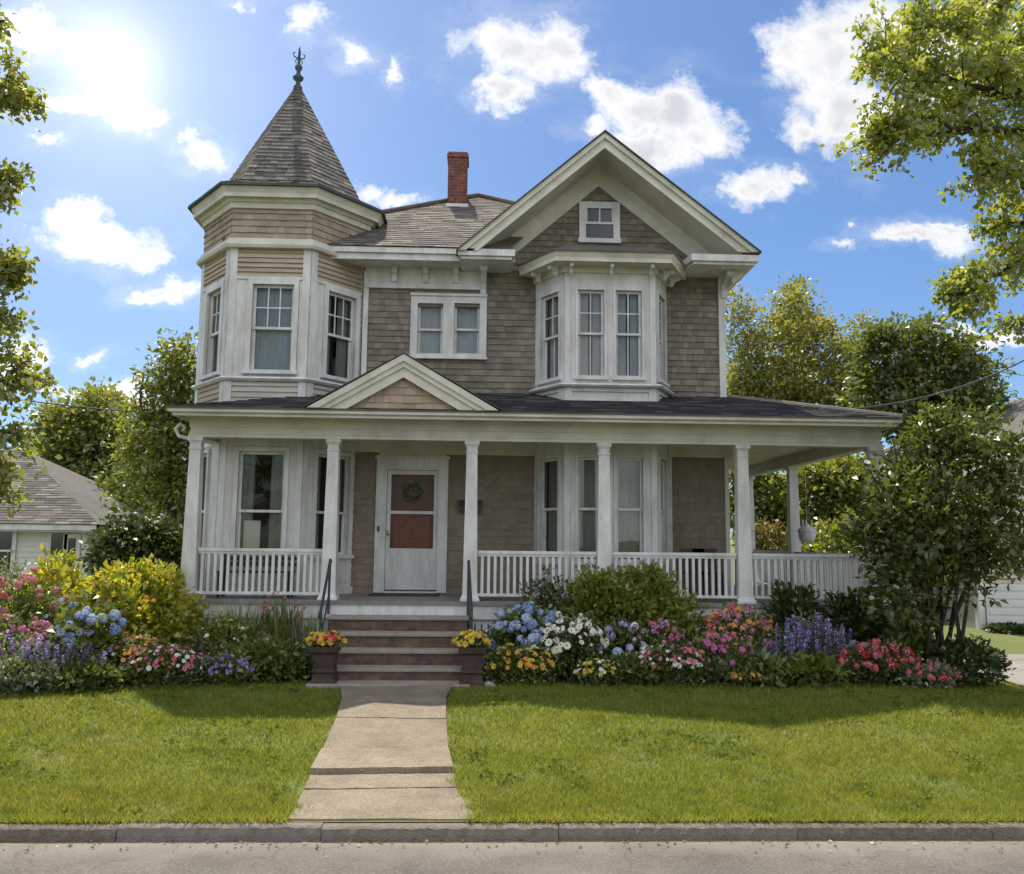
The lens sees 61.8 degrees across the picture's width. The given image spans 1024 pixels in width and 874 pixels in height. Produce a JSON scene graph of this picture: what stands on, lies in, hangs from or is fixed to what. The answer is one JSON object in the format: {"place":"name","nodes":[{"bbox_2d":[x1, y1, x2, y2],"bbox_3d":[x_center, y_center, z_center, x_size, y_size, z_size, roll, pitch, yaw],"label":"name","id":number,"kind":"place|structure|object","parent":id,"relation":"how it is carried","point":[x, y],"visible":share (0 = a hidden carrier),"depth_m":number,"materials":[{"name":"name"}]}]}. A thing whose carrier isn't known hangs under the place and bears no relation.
{"place":"outdoors","nodes":[
{"label":"outdoors","id":0,"kind":"place"},
{"bbox_2d":[288,685,473,823],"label":"path","id":1,"kind":"structure","parent":0,"point":[384,754],"depth_m":8.33,"materials":[{"name":"beige concrete"}]},
{"bbox_2d":[0,840,1023,873],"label":"road","id":2,"kind":"structure","parent":0,"point":[684,857],"depth_m":6.49,"materials":[{"name":"grey asphalt"}]},
{"bbox_2d":[3,837,1014,856],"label":"leaf litter","id":3,"kind":"object","parent":2,"relation":"on","point":[462,840],"visible":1,"depth_m":6.74,"materials":[{"name":"brown plant"}]},
{"bbox_2d":[0,822,1023,841],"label":"kerb","id":4,"kind":"structure","parent":2,"relation":"on","point":[230,831],"depth_m":6.89,"materials":[{"name":"concrete"}]},
{"bbox_2d":[0,544,1023,824],"bbox_3d":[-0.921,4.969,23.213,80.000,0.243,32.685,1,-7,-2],"label":"lawn","id":5,"kind":"structure","parent":0,"point":[1011,643],"depth_m":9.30,"materials":[{"name":"green plant"}]},
{"bbox_2d":[0,3,66,525],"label":"overhanging oak tree","id":6,"kind":"object","parent":5,"relation":"on","point":[16,96],"visible":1,"depth_m":9.14,"materials":[{"name":"green plant"}]},
{"bbox_2d":[0,450,161,607],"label":"neighbour house","id":7,"kind":"structure","parent":5,"relation":"on","point":[60,494],"depth_m":21.56,"materials":[{"name":"white"}]},
{"bbox_2d":[0,531,17,571],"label":"window","id":8,"kind":"structure","parent":7,"relation":"in","point":[8,539],"depth_m":21.32,"materials":[{"name":"white paint"}]},
{"bbox_2d":[46,530,68,566],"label":"window","id":9,"kind":"structure","parent":7,"relation":"in","point":[55,540],"depth_m":21.37,"materials":[{"name":"white paint"}]},
{"bbox_2d":[64,534,81,571],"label":"window","id":10,"kind":"structure","parent":7,"relation":"in","point":[72,541],"depth_m":21.38,"materials":[{"name":"white paint"}]},
{"bbox_2d":[8,370,186,487],"bbox_3d":[-15.965,1.587,32.444,6.818,8.446,4.818,0,-7,7],"label":"maple tree","id":11,"kind":"object","parent":5,"relation":"on","point":[74,436],"visible":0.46,"depth_m":31.94,"materials":[{"name":"green plant"}]},
{"bbox_2d":[63,375,138,433],"bbox_3d":[-17.201,1.754,35.435,3.309,8.803,2.878,5,-8,-33],"label":"maple tree","id":12,"kind":"object","parent":5,"relation":"on","point":[91,378],"visible":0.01,"depth_m":35.57,"materials":[{"name":"green plant"}]},
{"bbox_2d":[56,457,177,527],"bbox_3d":[-12.540,2.761,26.224,6.223,4.649,4.043,1,-7,-2],"label":"hedge","id":13,"kind":"object","parent":5,"relation":"on","point":[109,482],"visible":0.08,"depth_m":26.03,"materials":[{"name":"green plant"}]},
{"bbox_2d":[68,501,183,620],"bbox_3d":[-7.150,2.602,16.510,2.650,2.746,2.120,1,-7,-2],"label":"dark shrub","id":14,"kind":"object","parent":5,"relation":"on","point":[144,535],"visible":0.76,"depth_m":16.23,"materials":[{"name":"green plant"}]},
{"bbox_2d":[99,325,197,532],"bbox_3d":[-8.293,0.814,20.626,3.766,7.276,3.583,1,-7,-2],"label":"maple tree","id":15,"kind":"object","parent":5,"relation":"on","point":[163,445],"visible":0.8,"depth_m":20.55,"materials":[{"name":"green plant"}]},
{"bbox_2d":[0,670,312,689],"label":"flower bed","id":16,"kind":"object","parent":5,"relation":"on","point":[202,680],"visible":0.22,"depth_m":12.32,"materials":[{"name":"soil"}]},
{"bbox_2d":[0,548,31,610],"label":"wild shrub","id":17,"kind":"object","parent":16,"relation":"on","point":[15,575],"visible":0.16,"depth_m":14.13,"materials":[{"name":"green plant"}]},
{"bbox_2d":[0,610,55,675],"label":"phlox","id":18,"kind":"object","parent":16,"relation":"on","point":[20,625],"visible":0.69,"depth_m":11.83,"materials":[{"name":"pink plant"}]},
{"bbox_2d":[0,574,64,658],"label":"phlox","id":19,"kind":"object","parent":16,"relation":"on","point":[22,603],"visible":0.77,"depth_m":12.44,"materials":[{"name":"pink plant"}]},
{"bbox_2d":[0,652,75,695],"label":"ground cover plant","id":20,"kind":"object","parent":16,"relation":"on","point":[23,680],"visible":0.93,"depth_m":11.12,"materials":[{"name":"green plant"}]},
{"bbox_2d":[0,623,98,690],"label":"salvia","id":21,"kind":"object","parent":16,"relation":"on","point":[27,650],"visible":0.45,"depth_m":11.41,"materials":[{"name":"purple plant"}]},
{"bbox_2d":[0,543,100,646],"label":"golden shrub","id":22,"kind":"object","parent":16,"relation":"on","point":[53,572],"visible":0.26,"depth_m":13.36,"materials":[{"name":"yellow plant"}]},
{"bbox_2d":[35,587,107,657],"bbox_3d":[-6.366,2.850,12.392,1.150,1.345,0.920,1,-7,-2],"label":"phlox","id":23,"kind":"object","parent":16,"relation":"on","point":[63,600],"visible":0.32,"depth_m":12.35,"materials":[{"name":"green plant"}]},
{"bbox_2d":[41,635,113,690],"bbox_3d":[-5.878,3.031,11.487,1.008,0.726,0.571,1,-7,-2],"label":"salvia","id":24,"kind":"object","parent":16,"relation":"on","point":[89,651],"visible":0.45,"depth_m":11.46,"materials":[{"name":"purple plant"}]},
{"bbox_2d":[26,654,130,693],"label":"ground cover plant","id":25,"kind":"object","parent":16,"relation":"on","point":[91,675],"visible":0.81,"depth_m":11.26,"materials":[{"name":"green plant"}]},
{"bbox_2d":[42,591,138,683],"bbox_3d":[-5.900,2.819,11.939,1.350,1.327,1.094,1,-7,-2],"label":"hydrangea","id":26,"kind":"object","parent":16,"relation":"on","point":[80,620],"visible":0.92,"depth_m":11.74,"materials":[{"name":"blue plant"}]},
{"bbox_2d":[62,552,209,677],"bbox_3d":[-5.735,2.698,12.939,2.364,1.904,1.778,1,-7,-2],"label":"golden shrub","id":27,"kind":"object","parent":16,"relation":"on","point":[148,595],"visible":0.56,"depth_m":12.66,"materials":[{"name":"yellow plant"}]},
{"bbox_2d":[97,624,176,686],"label":"rose bush","id":28,"kind":"object","parent":16,"relation":"on","point":[134,646],"visible":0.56,"depth_m":11.81,"materials":[{"name":"orange plant"}]},
{"bbox_2d":[178,609,260,677],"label":"green mound plant","id":29,"kind":"object","parent":16,"relation":"on","point":[227,622],"visible":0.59,"depth_m":12.56,"materials":[{"name":"green plant"}]},
{"bbox_2d":[207,595,275,652],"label":"tall grass plant","id":30,"kind":"object","parent":16,"relation":"on","point":[252,617],"depth_m":13.01,"materials":[{"name":"green plant"}]},
{"bbox_2d":[219,630,312,682],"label":"green mound plant","id":31,"kind":"object","parent":16,"relation":"on","point":[268,654],"visible":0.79,"depth_m":12.18,"materials":[{"name":"green plant"}]},
{"bbox_2d":[251,591,316,671],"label":"tall grass plant","id":32,"kind":"object","parent":16,"relation":"on","point":[278,626],"depth_m":12.96,"materials":[{"name":"green plant"}]},
{"bbox_2d":[288,610,328,673],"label":"tall grass plant","id":33,"kind":"object","parent":16,"relation":"on","point":[301,632],"depth_m":12.88,"materials":[{"name":"green plant"}]},
{"bbox_2d":[117,643,209,689],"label":"rose bush","id":34,"kind":"object","parent":5,"relation":"on","point":[180,657],"visible":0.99,"depth_m":11.62,"materials":[{"name":"pink plant"}]},
{"bbox_2d":[181,651,259,686],"bbox_3d":[-4.052,3.246,11.907,1.115,0.498,0.582,1,-7,-2],"label":"petunia","id":35,"kind":"object","parent":5,"relation":"on","point":[231,665],"visible":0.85,"depth_m":11.82,"materials":[{"name":"purple plant"}]},
{"bbox_2d":[306,614,469,688],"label":"front steps","id":36,"kind":"structure","parent":5,"relation":"on","point":[374,654],"depth_m":12.57,"materials":[{"name":"brown brick"}]},
{"bbox_2d":[301,628,346,683],"bbox_3d":[-2.655,3.096,12.086,0.661,0.786,0.509,1,-7,-2],"label":"planter","id":37,"kind":"object","parent":36,"relation":"on","point":[324,663],"depth_m":11.92,"materials":[{"name":"brown ceramic"}]},
{"bbox_2d":[317,558,331,631],"bbox_3d":[-2.813,2.655,12.815,0.050,1.633,1.151,1,-7,-5],"label":"handrail","id":38,"kind":"object","parent":36,"relation":"attached to","point":[328,581],"visible":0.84,"depth_m":12.97,"materials":[{"name":"black metal"}]},
{"bbox_2d":[466,560,472,629],"bbox_3d":[-0.637,2.688,12.894,0.053,1.633,1.152,1,-7,-6],"label":"handrail","id":39,"kind":"object","parent":36,"relation":"attached to","point":[470,604],"visible":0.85,"depth_m":13.01,"materials":[{"name":"black metal"}]},
{"bbox_2d":[451,629,490,686],"bbox_3d":[-0.585,3.120,12.154,0.587,0.801,0.512,1,-7,-2],"label":"planter","id":40,"kind":"object","parent":5,"relation":"on","point":[472,665],"depth_m":11.99,"materials":[{"name":"brown ceramic"}]},
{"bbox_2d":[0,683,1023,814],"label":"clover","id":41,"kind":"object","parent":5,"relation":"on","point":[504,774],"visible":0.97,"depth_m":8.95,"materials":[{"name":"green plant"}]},
{"bbox_2d":[482,641,555,687],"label":"marigold plant","id":42,"kind":"object","parent":5,"relation":"on","point":[506,657],"visible":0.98,"depth_m":12.12,"materials":[{"name":"orange plant"}]},
{"bbox_2d":[165,46,907,672],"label":"victorian house","id":43,"kind":"structure","parent":5,"relation":"on","point":[539,370],"depth_m":15.31,"materials":[{"name":"brown"}]},
{"bbox_2d":[200,448,210,546],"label":"window","id":44,"kind":"structure","parent":43,"relation":"in","point":[207,464],"depth_m":14.85,"materials":[{"name":"white paint"}]},
{"bbox_2d":[198,280,224,380],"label":"window","id":45,"kind":"structure","parent":43,"relation":"in","point":[213,312],"depth_m":15.49,"materials":[{"name":"white paint"}]},
{"bbox_2d":[216,554,296,597],"bbox_3d":[-4.203,2.248,14.066,1.229,0.759,0.325,1,-7,-2],"label":"porch bench","id":46,"kind":"object","parent":43,"relation":"on","point":[250,564],"visible":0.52,"depth_m":14.19,"materials":[{"name":"white wood"}]},
{"bbox_2d":[230,447,289,556],"bbox_3d":[-4.270,1.119,14.572,0.982,1.882,0.285,1,-7,-2],"label":"window","id":47,"kind":"structure","parent":43,"relation":"in","point":[246,534],"depth_m":14.60,"materials":[{"name":"white paint"}]},
{"bbox_2d":[241,279,299,374],"bbox_3d":[-4.174,-1.910,14.934,0.945,1.684,0.276,1,-7,-2],"label":"window","id":48,"kind":"structure","parent":43,"relation":"in","point":[274,304],"depth_m":14.99,"materials":[{"name":"white paint"}]},
{"bbox_2d":[308,449,354,558],"bbox_3d":[-3.216,1.194,15.092,0.281,1.881,0.951,-5,-9,38],"label":"window","id":49,"kind":"structure","parent":43,"relation":"in","point":[317,454],"depth_m":15.28,"materials":[{"name":"white paint"}]},
{"bbox_2d":[320,285,360,382],"bbox_3d":[-3.146,-1.831,15.502,0.277,1.684,0.890,-5,-9,38],"label":"window","id":50,"kind":"structure","parent":43,"relation":"in","point":[341,336],"depth_m":15.66,"materials":[{"name":"white paint"}]},
{"bbox_2d":[384,470,438,590],"bbox_3d":[-1.813,1.684,15.447,0.922,2.172,0.110,1,-7,-2],"label":"storm door","id":51,"kind":"structure","parent":43,"relation":"in","point":[406,569],"depth_m":15.40,"materials":[{"name":"white paint"}]},
{"bbox_2d":[390,474,433,548],"bbox_3d":[-1.817,1.691,15.544,0.928,2.172,0.075,1,-7,-2],"label":"front door","id":52,"kind":"structure","parent":43,"relation":"in","point":[414,531],"depth_m":15.57,"materials":[{"name":"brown wood"}]},
{"bbox_2d":[403,480,423,503],"bbox_3d":[-1.819,1.001,15.582,0.467,0.450,0.135,1,-7,-2],"label":"door wreath","id":53,"kind":"object","parent":43,"relation":"attached to","point":[407,490],"depth_m":15.59,"materials":[{"name":"green plant"}]},
{"bbox_2d":[416,302,444,354],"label":"window","id":54,"kind":"structure","parent":43,"relation":"in","point":[430,336],"depth_m":16.05,"materials":[{"name":"white paint"}]},
{"bbox_2d":[452,302,480,354],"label":"window","id":55,"kind":"structure","parent":43,"relation":"in","point":[466,320],"depth_m":16.08,"materials":[{"name":"grey glass"}]},
{"bbox_2d":[535,455,559,564],"bbox_3d":[0.714,1.298,15.227,0.272,1.910,0.692,5,-8,-34],"label":"window","id":56,"kind":"structure","parent":43,"relation":"in","point":[553,509],"depth_m":15.40,"materials":[{"name":"white paint"}]},
{"bbox_2d":[535,288,561,385],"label":"window","id":57,"kind":"structure","parent":43,"relation":"in","point":[554,318],"depth_m":15.75,"materials":[{"name":"white paint"}]},
{"bbox_2d":[574,455,596,564],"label":"window","id":58,"kind":"structure","parent":43,"relation":"in","point":[585,465],"depth_m":15.01,"materials":[{"name":"white paint"}]},
{"bbox_2d":[574,287,608,379],"bbox_3d":[1.405,-1.836,15.302,0.613,1.678,0.270,1,-7,-2],"label":"window","id":59,"kind":"structure","parent":43,"relation":"in","point":[599,298],"depth_m":15.35,"materials":[{"name":"white paint"}]},
{"bbox_2d":[578,201,620,243],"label":"attic window","id":60,"kind":"structure","parent":43,"relation":"in","point":[590,231],"depth_m":16.24,"materials":[{"name":"white paint"}]},
{"bbox_2d":[612,455,645,565],"bbox_3d":[2.048,1.280,14.954,0.613,1.910,0.273,1,-7,-2],"label":"window","id":61,"kind":"structure","parent":43,"relation":"in","point":[629,470],"depth_m":15.02,"materials":[{"name":"grey glass"}]},
{"bbox_2d":[612,288,646,380],"bbox_3d":[2.082,-1.825,15.329,0.613,1.678,0.274,1,-7,-2],"label":"window","id":62,"kind":"structure","parent":43,"relation":"in","point":[637,342],"depth_m":15.36,"materials":[{"name":"white paint"}]},
{"bbox_2d":[657,291,669,387],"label":"window","id":63,"kind":"structure","parent":43,"relation":"in","point":[660,346],"depth_m":15.83,"materials":[{"name":"white paint"}]},
{"bbox_2d":[658,456,671,565],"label":"window","id":64,"kind":"structure","parent":43,"relation":"in","point":[661,464],"depth_m":15.47,"materials":[{"name":"white paint"}]},
{"bbox_2d":[680,548,710,598],"bbox_3d":[3.228,2.400,15.072,0.440,0.859,0.435,1,-7,-2],"label":"porch chair","id":65,"kind":"object","parent":43,"relation":"on","point":[686,550],"visible":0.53,"depth_m":15.22,"materials":[{"name":"black metal"}]},
{"bbox_2d":[693,548,723,598],"bbox_3d":[3.460,2.403,15.081,0.440,0.859,0.435,1,-7,-2],"label":"porch chair","id":66,"kind":"object","parent":43,"relation":"on","point":[696,550],"visible":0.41,"depth_m":15.29,"materials":[{"name":"black metal"}]},
{"bbox_2d":[797,478,816,541],"bbox_3d":[5.987,1.188,17.422,0.380,1.906,0.380,1,-7,-2],"label":"hanging lantern","id":67,"kind":"object","parent":43,"relation":"hanging from","point":[806,532],"visible":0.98,"depth_m":17.22,"materials":[{"name":"white paint"}]},
{"bbox_2d":[854,360,1023,408],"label":"utility wire","id":68,"kind":"object","parent":43,"relation":"attached to","point":[939,392],"visible":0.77,"depth_m":18.75,"materials":[{"name":"black metal"}]},
{"bbox_2d":[521,638,566,683],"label":"plant","id":69,"kind":"object","parent":5,"relation":"on","point":[544,647],"visible":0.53,"depth_m":12.29,"materials":[{"name":"green plant"}]},
{"bbox_2d":[572,657,623,686],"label":"marigold plant","id":70,"kind":"object","parent":5,"relation":"on","point":[590,667],"visible":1,"depth_m":12.10,"materials":[{"name":"yellow plant"}]},
{"bbox_2d":[603,650,657,688],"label":"ground cover plant","id":71,"kind":"object","parent":5,"relation":"on","point":[624,660],"visible":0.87,"depth_m":12.18,"materials":[{"name":"green plant"}]},
{"bbox_2d":[628,639,712,686],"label":"rose bush","id":72,"kind":"object","parent":5,"relation":"on","point":[680,662],"visible":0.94,"depth_m":12.20,"materials":[{"name":"pink plant"}]},
{"bbox_2d":[674,625,762,687],"bbox_3d":[3.012,3.168,12.427,1.375,0.875,0.632,1,-7,-2],"label":"phlox","id":73,"kind":"object","parent":5,"relation":"on","point":[709,646],"visible":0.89,"depth_m":12.33,"materials":[{"name":"pink plant"}]},
{"bbox_2d":[482,669,1002,682],"bbox_3d":[3.650,3.708,13.453,8.550,0.001,1.899,1,-7,-2],"label":"flower bed","id":74,"kind":"object","parent":5,"relation":"on","point":[562,678],"visible":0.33,"depth_m":12.76,"materials":[{"name":"soil"}]},
{"bbox_2d":[474,594,575,678],"bbox_3d":[0.164,3.015,12.737,1.590,1.348,0.965,1,-7,-2],"label":"hydrangea","id":75,"kind":"object","parent":74,"relation":"on","point":[524,618],"visible":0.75,"depth_m":12.55,"materials":[{"name":"blue plant"}]},
{"bbox_2d":[515,564,577,674],"bbox_3d":[0.537,2.834,13.181,0.948,1.742,0.827,-5,-9,38],"label":"round shrub","id":76,"kind":"object","parent":74,"relation":"on","point":[541,599],"visible":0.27,"depth_m":13.17,"materials":[{"name":"green plant"}]},
{"bbox_2d":[530,606,613,683],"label":"daisy plant","id":77,"kind":"object","parent":74,"relation":"on","point":[558,646],"visible":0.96,"depth_m":12.38,"materials":[{"name":"white plant"}]},
{"bbox_2d":[587,616,653,680],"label":"hydrangea","id":78,"kind":"object","parent":74,"relation":"on","point":[632,627],"visible":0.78,"depth_m":12.54,"materials":[{"name":"blue plant"}]},
{"bbox_2d":[544,558,708,677],"bbox_3d":[1.685,2.800,13.169,2.790,1.870,1.222,1,-7,-2],"label":"round shrub","id":79,"kind":"object","parent":74,"relation":"on","point":[632,594],"visible":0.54,"depth_m":13.00,"materials":[{"name":"green plant"}]},
{"bbox_2d":[629,617,686,683],"bbox_3d":[2.191,3.141,12.675,0.991,0.963,0.772,1,-7,-2],"label":"phlox","id":80,"kind":"object","parent":74,"relation":"on","point":[675,636],"visible":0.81,"depth_m":12.58,"materials":[{"name":"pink plant"}]},
{"bbox_2d":[698,598,783,678],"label":"azalea","id":81,"kind":"object","parent":74,"relation":"on","point":[734,625],"visible":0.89,"depth_m":12.81,"materials":[{"name":"pink plant"}]},
{"bbox_2d":[757,578,827,673],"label":"dark leafy shrub","id":82,"kind":"object","parent":74,"relation":"on","point":[787,599],"visible":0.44,"depth_m":13.27,"materials":[{"name":"green plant"}]},
{"bbox_2d":[758,607,857,682],"bbox_3d":[4.393,3.113,12.799,1.541,1.137,0.722,1,-7,-2],"label":"salvia","id":83,"kind":"object","parent":74,"relation":"on","point":[790,636],"visible":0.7,"depth_m":12.68,"materials":[{"name":"purple plant"}]},
{"bbox_2d":[818,585,889,677],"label":"dark leafy shrub","id":84,"kind":"object","parent":74,"relation":"on","point":[849,612],"visible":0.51,"depth_m":13.18,"materials":[{"name":"green plant"}]},
{"bbox_2d":[877,615,935,680],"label":"leafy shrub","id":85,"kind":"object","parent":74,"relation":"on","point":[918,644],"visible":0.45,"depth_m":12.91,"materials":[{"name":"green plant"}]},
{"bbox_2d":[819,385,1023,686],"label":"dogwood tree","id":86,"kind":"object","parent":74,"relation":"on","point":[974,544],"visible":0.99,"depth_m":12.68,"materials":[{"name":"green plant"}]},
{"bbox_2d":[728,664,760,687],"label":"marigold plant","id":87,"kind":"object","parent":5,"relation":"on","point":[738,675],"visible":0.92,"depth_m":12.14,"materials":[{"name":"orange plant"}]},
{"bbox_2d":[739,645,796,687],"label":"hosta","id":88,"kind":"object","parent":5,"relation":"on","point":[772,663],"visible":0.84,"depth_m":12.19,"materials":[{"name":"green plant"}]},
{"bbox_2d":[731,518,806,584],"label":"orange bush","id":89,"kind":"object","parent":5,"relation":"on","point":[766,542],"visible":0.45,"depth_m":21.00,"materials":[{"name":"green plant"}]},
{"bbox_2d":[758,274,830,381],"bbox_3d":[11.390,-0.224,33.679,3.138,12.860,2.255,1,-7,-2],"label":"conifer tree","id":90,"kind":"object","parent":5,"relation":"on","point":[801,280],"visible":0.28,"depth_m":34.05,"materials":[{"name":"green plant"}]},
{"bbox_2d":[725,271,883,503],"bbox_3d":[9.891,-0.106,30.348,7.907,11.815,5.252,1,-7,-2],"label":"deciduous tree","id":91,"kind":"object","parent":5,"relation":"on","point":[786,385],"visible":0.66,"depth_m":30.50,"materials":[{"name":"plant"}]},
{"bbox_2d":[776,647,856,689],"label":"hosta","id":92,"kind":"object","parent":5,"relation":"on","point":[829,671],"visible":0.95,"depth_m":12.14,"materials":[{"name":"green plant"}]},
{"bbox_2d":[729,445,914,591],"bbox_3d":[8.914,2.658,25.099,6.990,5.053,3.769,1,-7,-2],"label":"maple tree","id":93,"kind":"object","parent":5,"relation":"on","point":[830,481],"visible":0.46,"depth_m":24.72,"materials":[{"name":"green plant"}]},
{"bbox_2d":[801,504,896,593],"bbox_3d":[7.936,3.105,20.597,2.723,3.038,1.761,1,-7,-2],"label":"green bush","id":94,"kind":"object","parent":5,"relation":"on","point":[822,546],"visible":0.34,"depth_m":20.53,"materials":[{"name":"green plant"}]},
{"bbox_2d":[835,636,922,687],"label":"azalea","id":95,"kind":"object","parent":5,"relation":"on","point":[875,648],"visible":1,"depth_m":12.37,"materials":[{"name":"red plant"}]},
{"bbox_2d":[818,0,1023,356],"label":"overhanging maple tree","id":96,"kind":"object","parent":5,"relation":"on","point":[995,74],"visible":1,"depth_m":9.73,"materials":[{"name":"green plant"}]},
{"bbox_2d":[824,301,1023,452],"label":"maple tree","id":97,"kind":"object","parent":5,"relation":"on","point":[950,362],"visible":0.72,"depth_m":26.43,"materials":[{"name":"green plant"}]},
{"bbox_2d":[830,399,1023,628],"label":"neighbour house","id":98,"kind":"structure","parent":5,"relation":"on","point":[979,616],"depth_m":21.19,"materials":[{"name":"beige"}]},
{"bbox_2d":[985,584,1023,623],"bbox_3d":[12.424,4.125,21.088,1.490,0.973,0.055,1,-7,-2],"label":"door","id":99,"kind":"structure","parent":98,"relation":"in","point":[1013,612],"depth_m":21.06,"materials":[{"name":"white"}]},
{"bbox_2d":[891,657,968,689],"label":"azalea","id":100,"kind":"object","parent":5,"relation":"on","point":[927,673],"visible":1,"depth_m":12.21,"materials":[{"name":"pink plant"}]},
{"bbox_2d":[922,633,1016,687],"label":"ground cover plant","id":101,"kind":"object","parent":5,"relation":"on","point":[968,650],"visible":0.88,"depth_m":12.38,"materials":[{"name":"green plant"}]},
{"bbox_2d":[982,621,1023,634],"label":"dark leafy shrub","id":102,"kind":"object","parent":5,"relation":"on","point":[1008,628],"visible":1,"depth_m":20.08,"materials":[{"name":"green plant"}]},
{"bbox_2d":[0,0,1023,543],"label":"sky","id":103,"kind":"structure","parent":0,"point":[154,104],"materials":[{"name":"blue"}]},
{"bbox_2d":[964,654,1023,684],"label":"driveway","id":104,"kind":"structure","parent":0,"point":[1017,660],"depth_m":14.13,"materials":[{"name":"grey concrete"}]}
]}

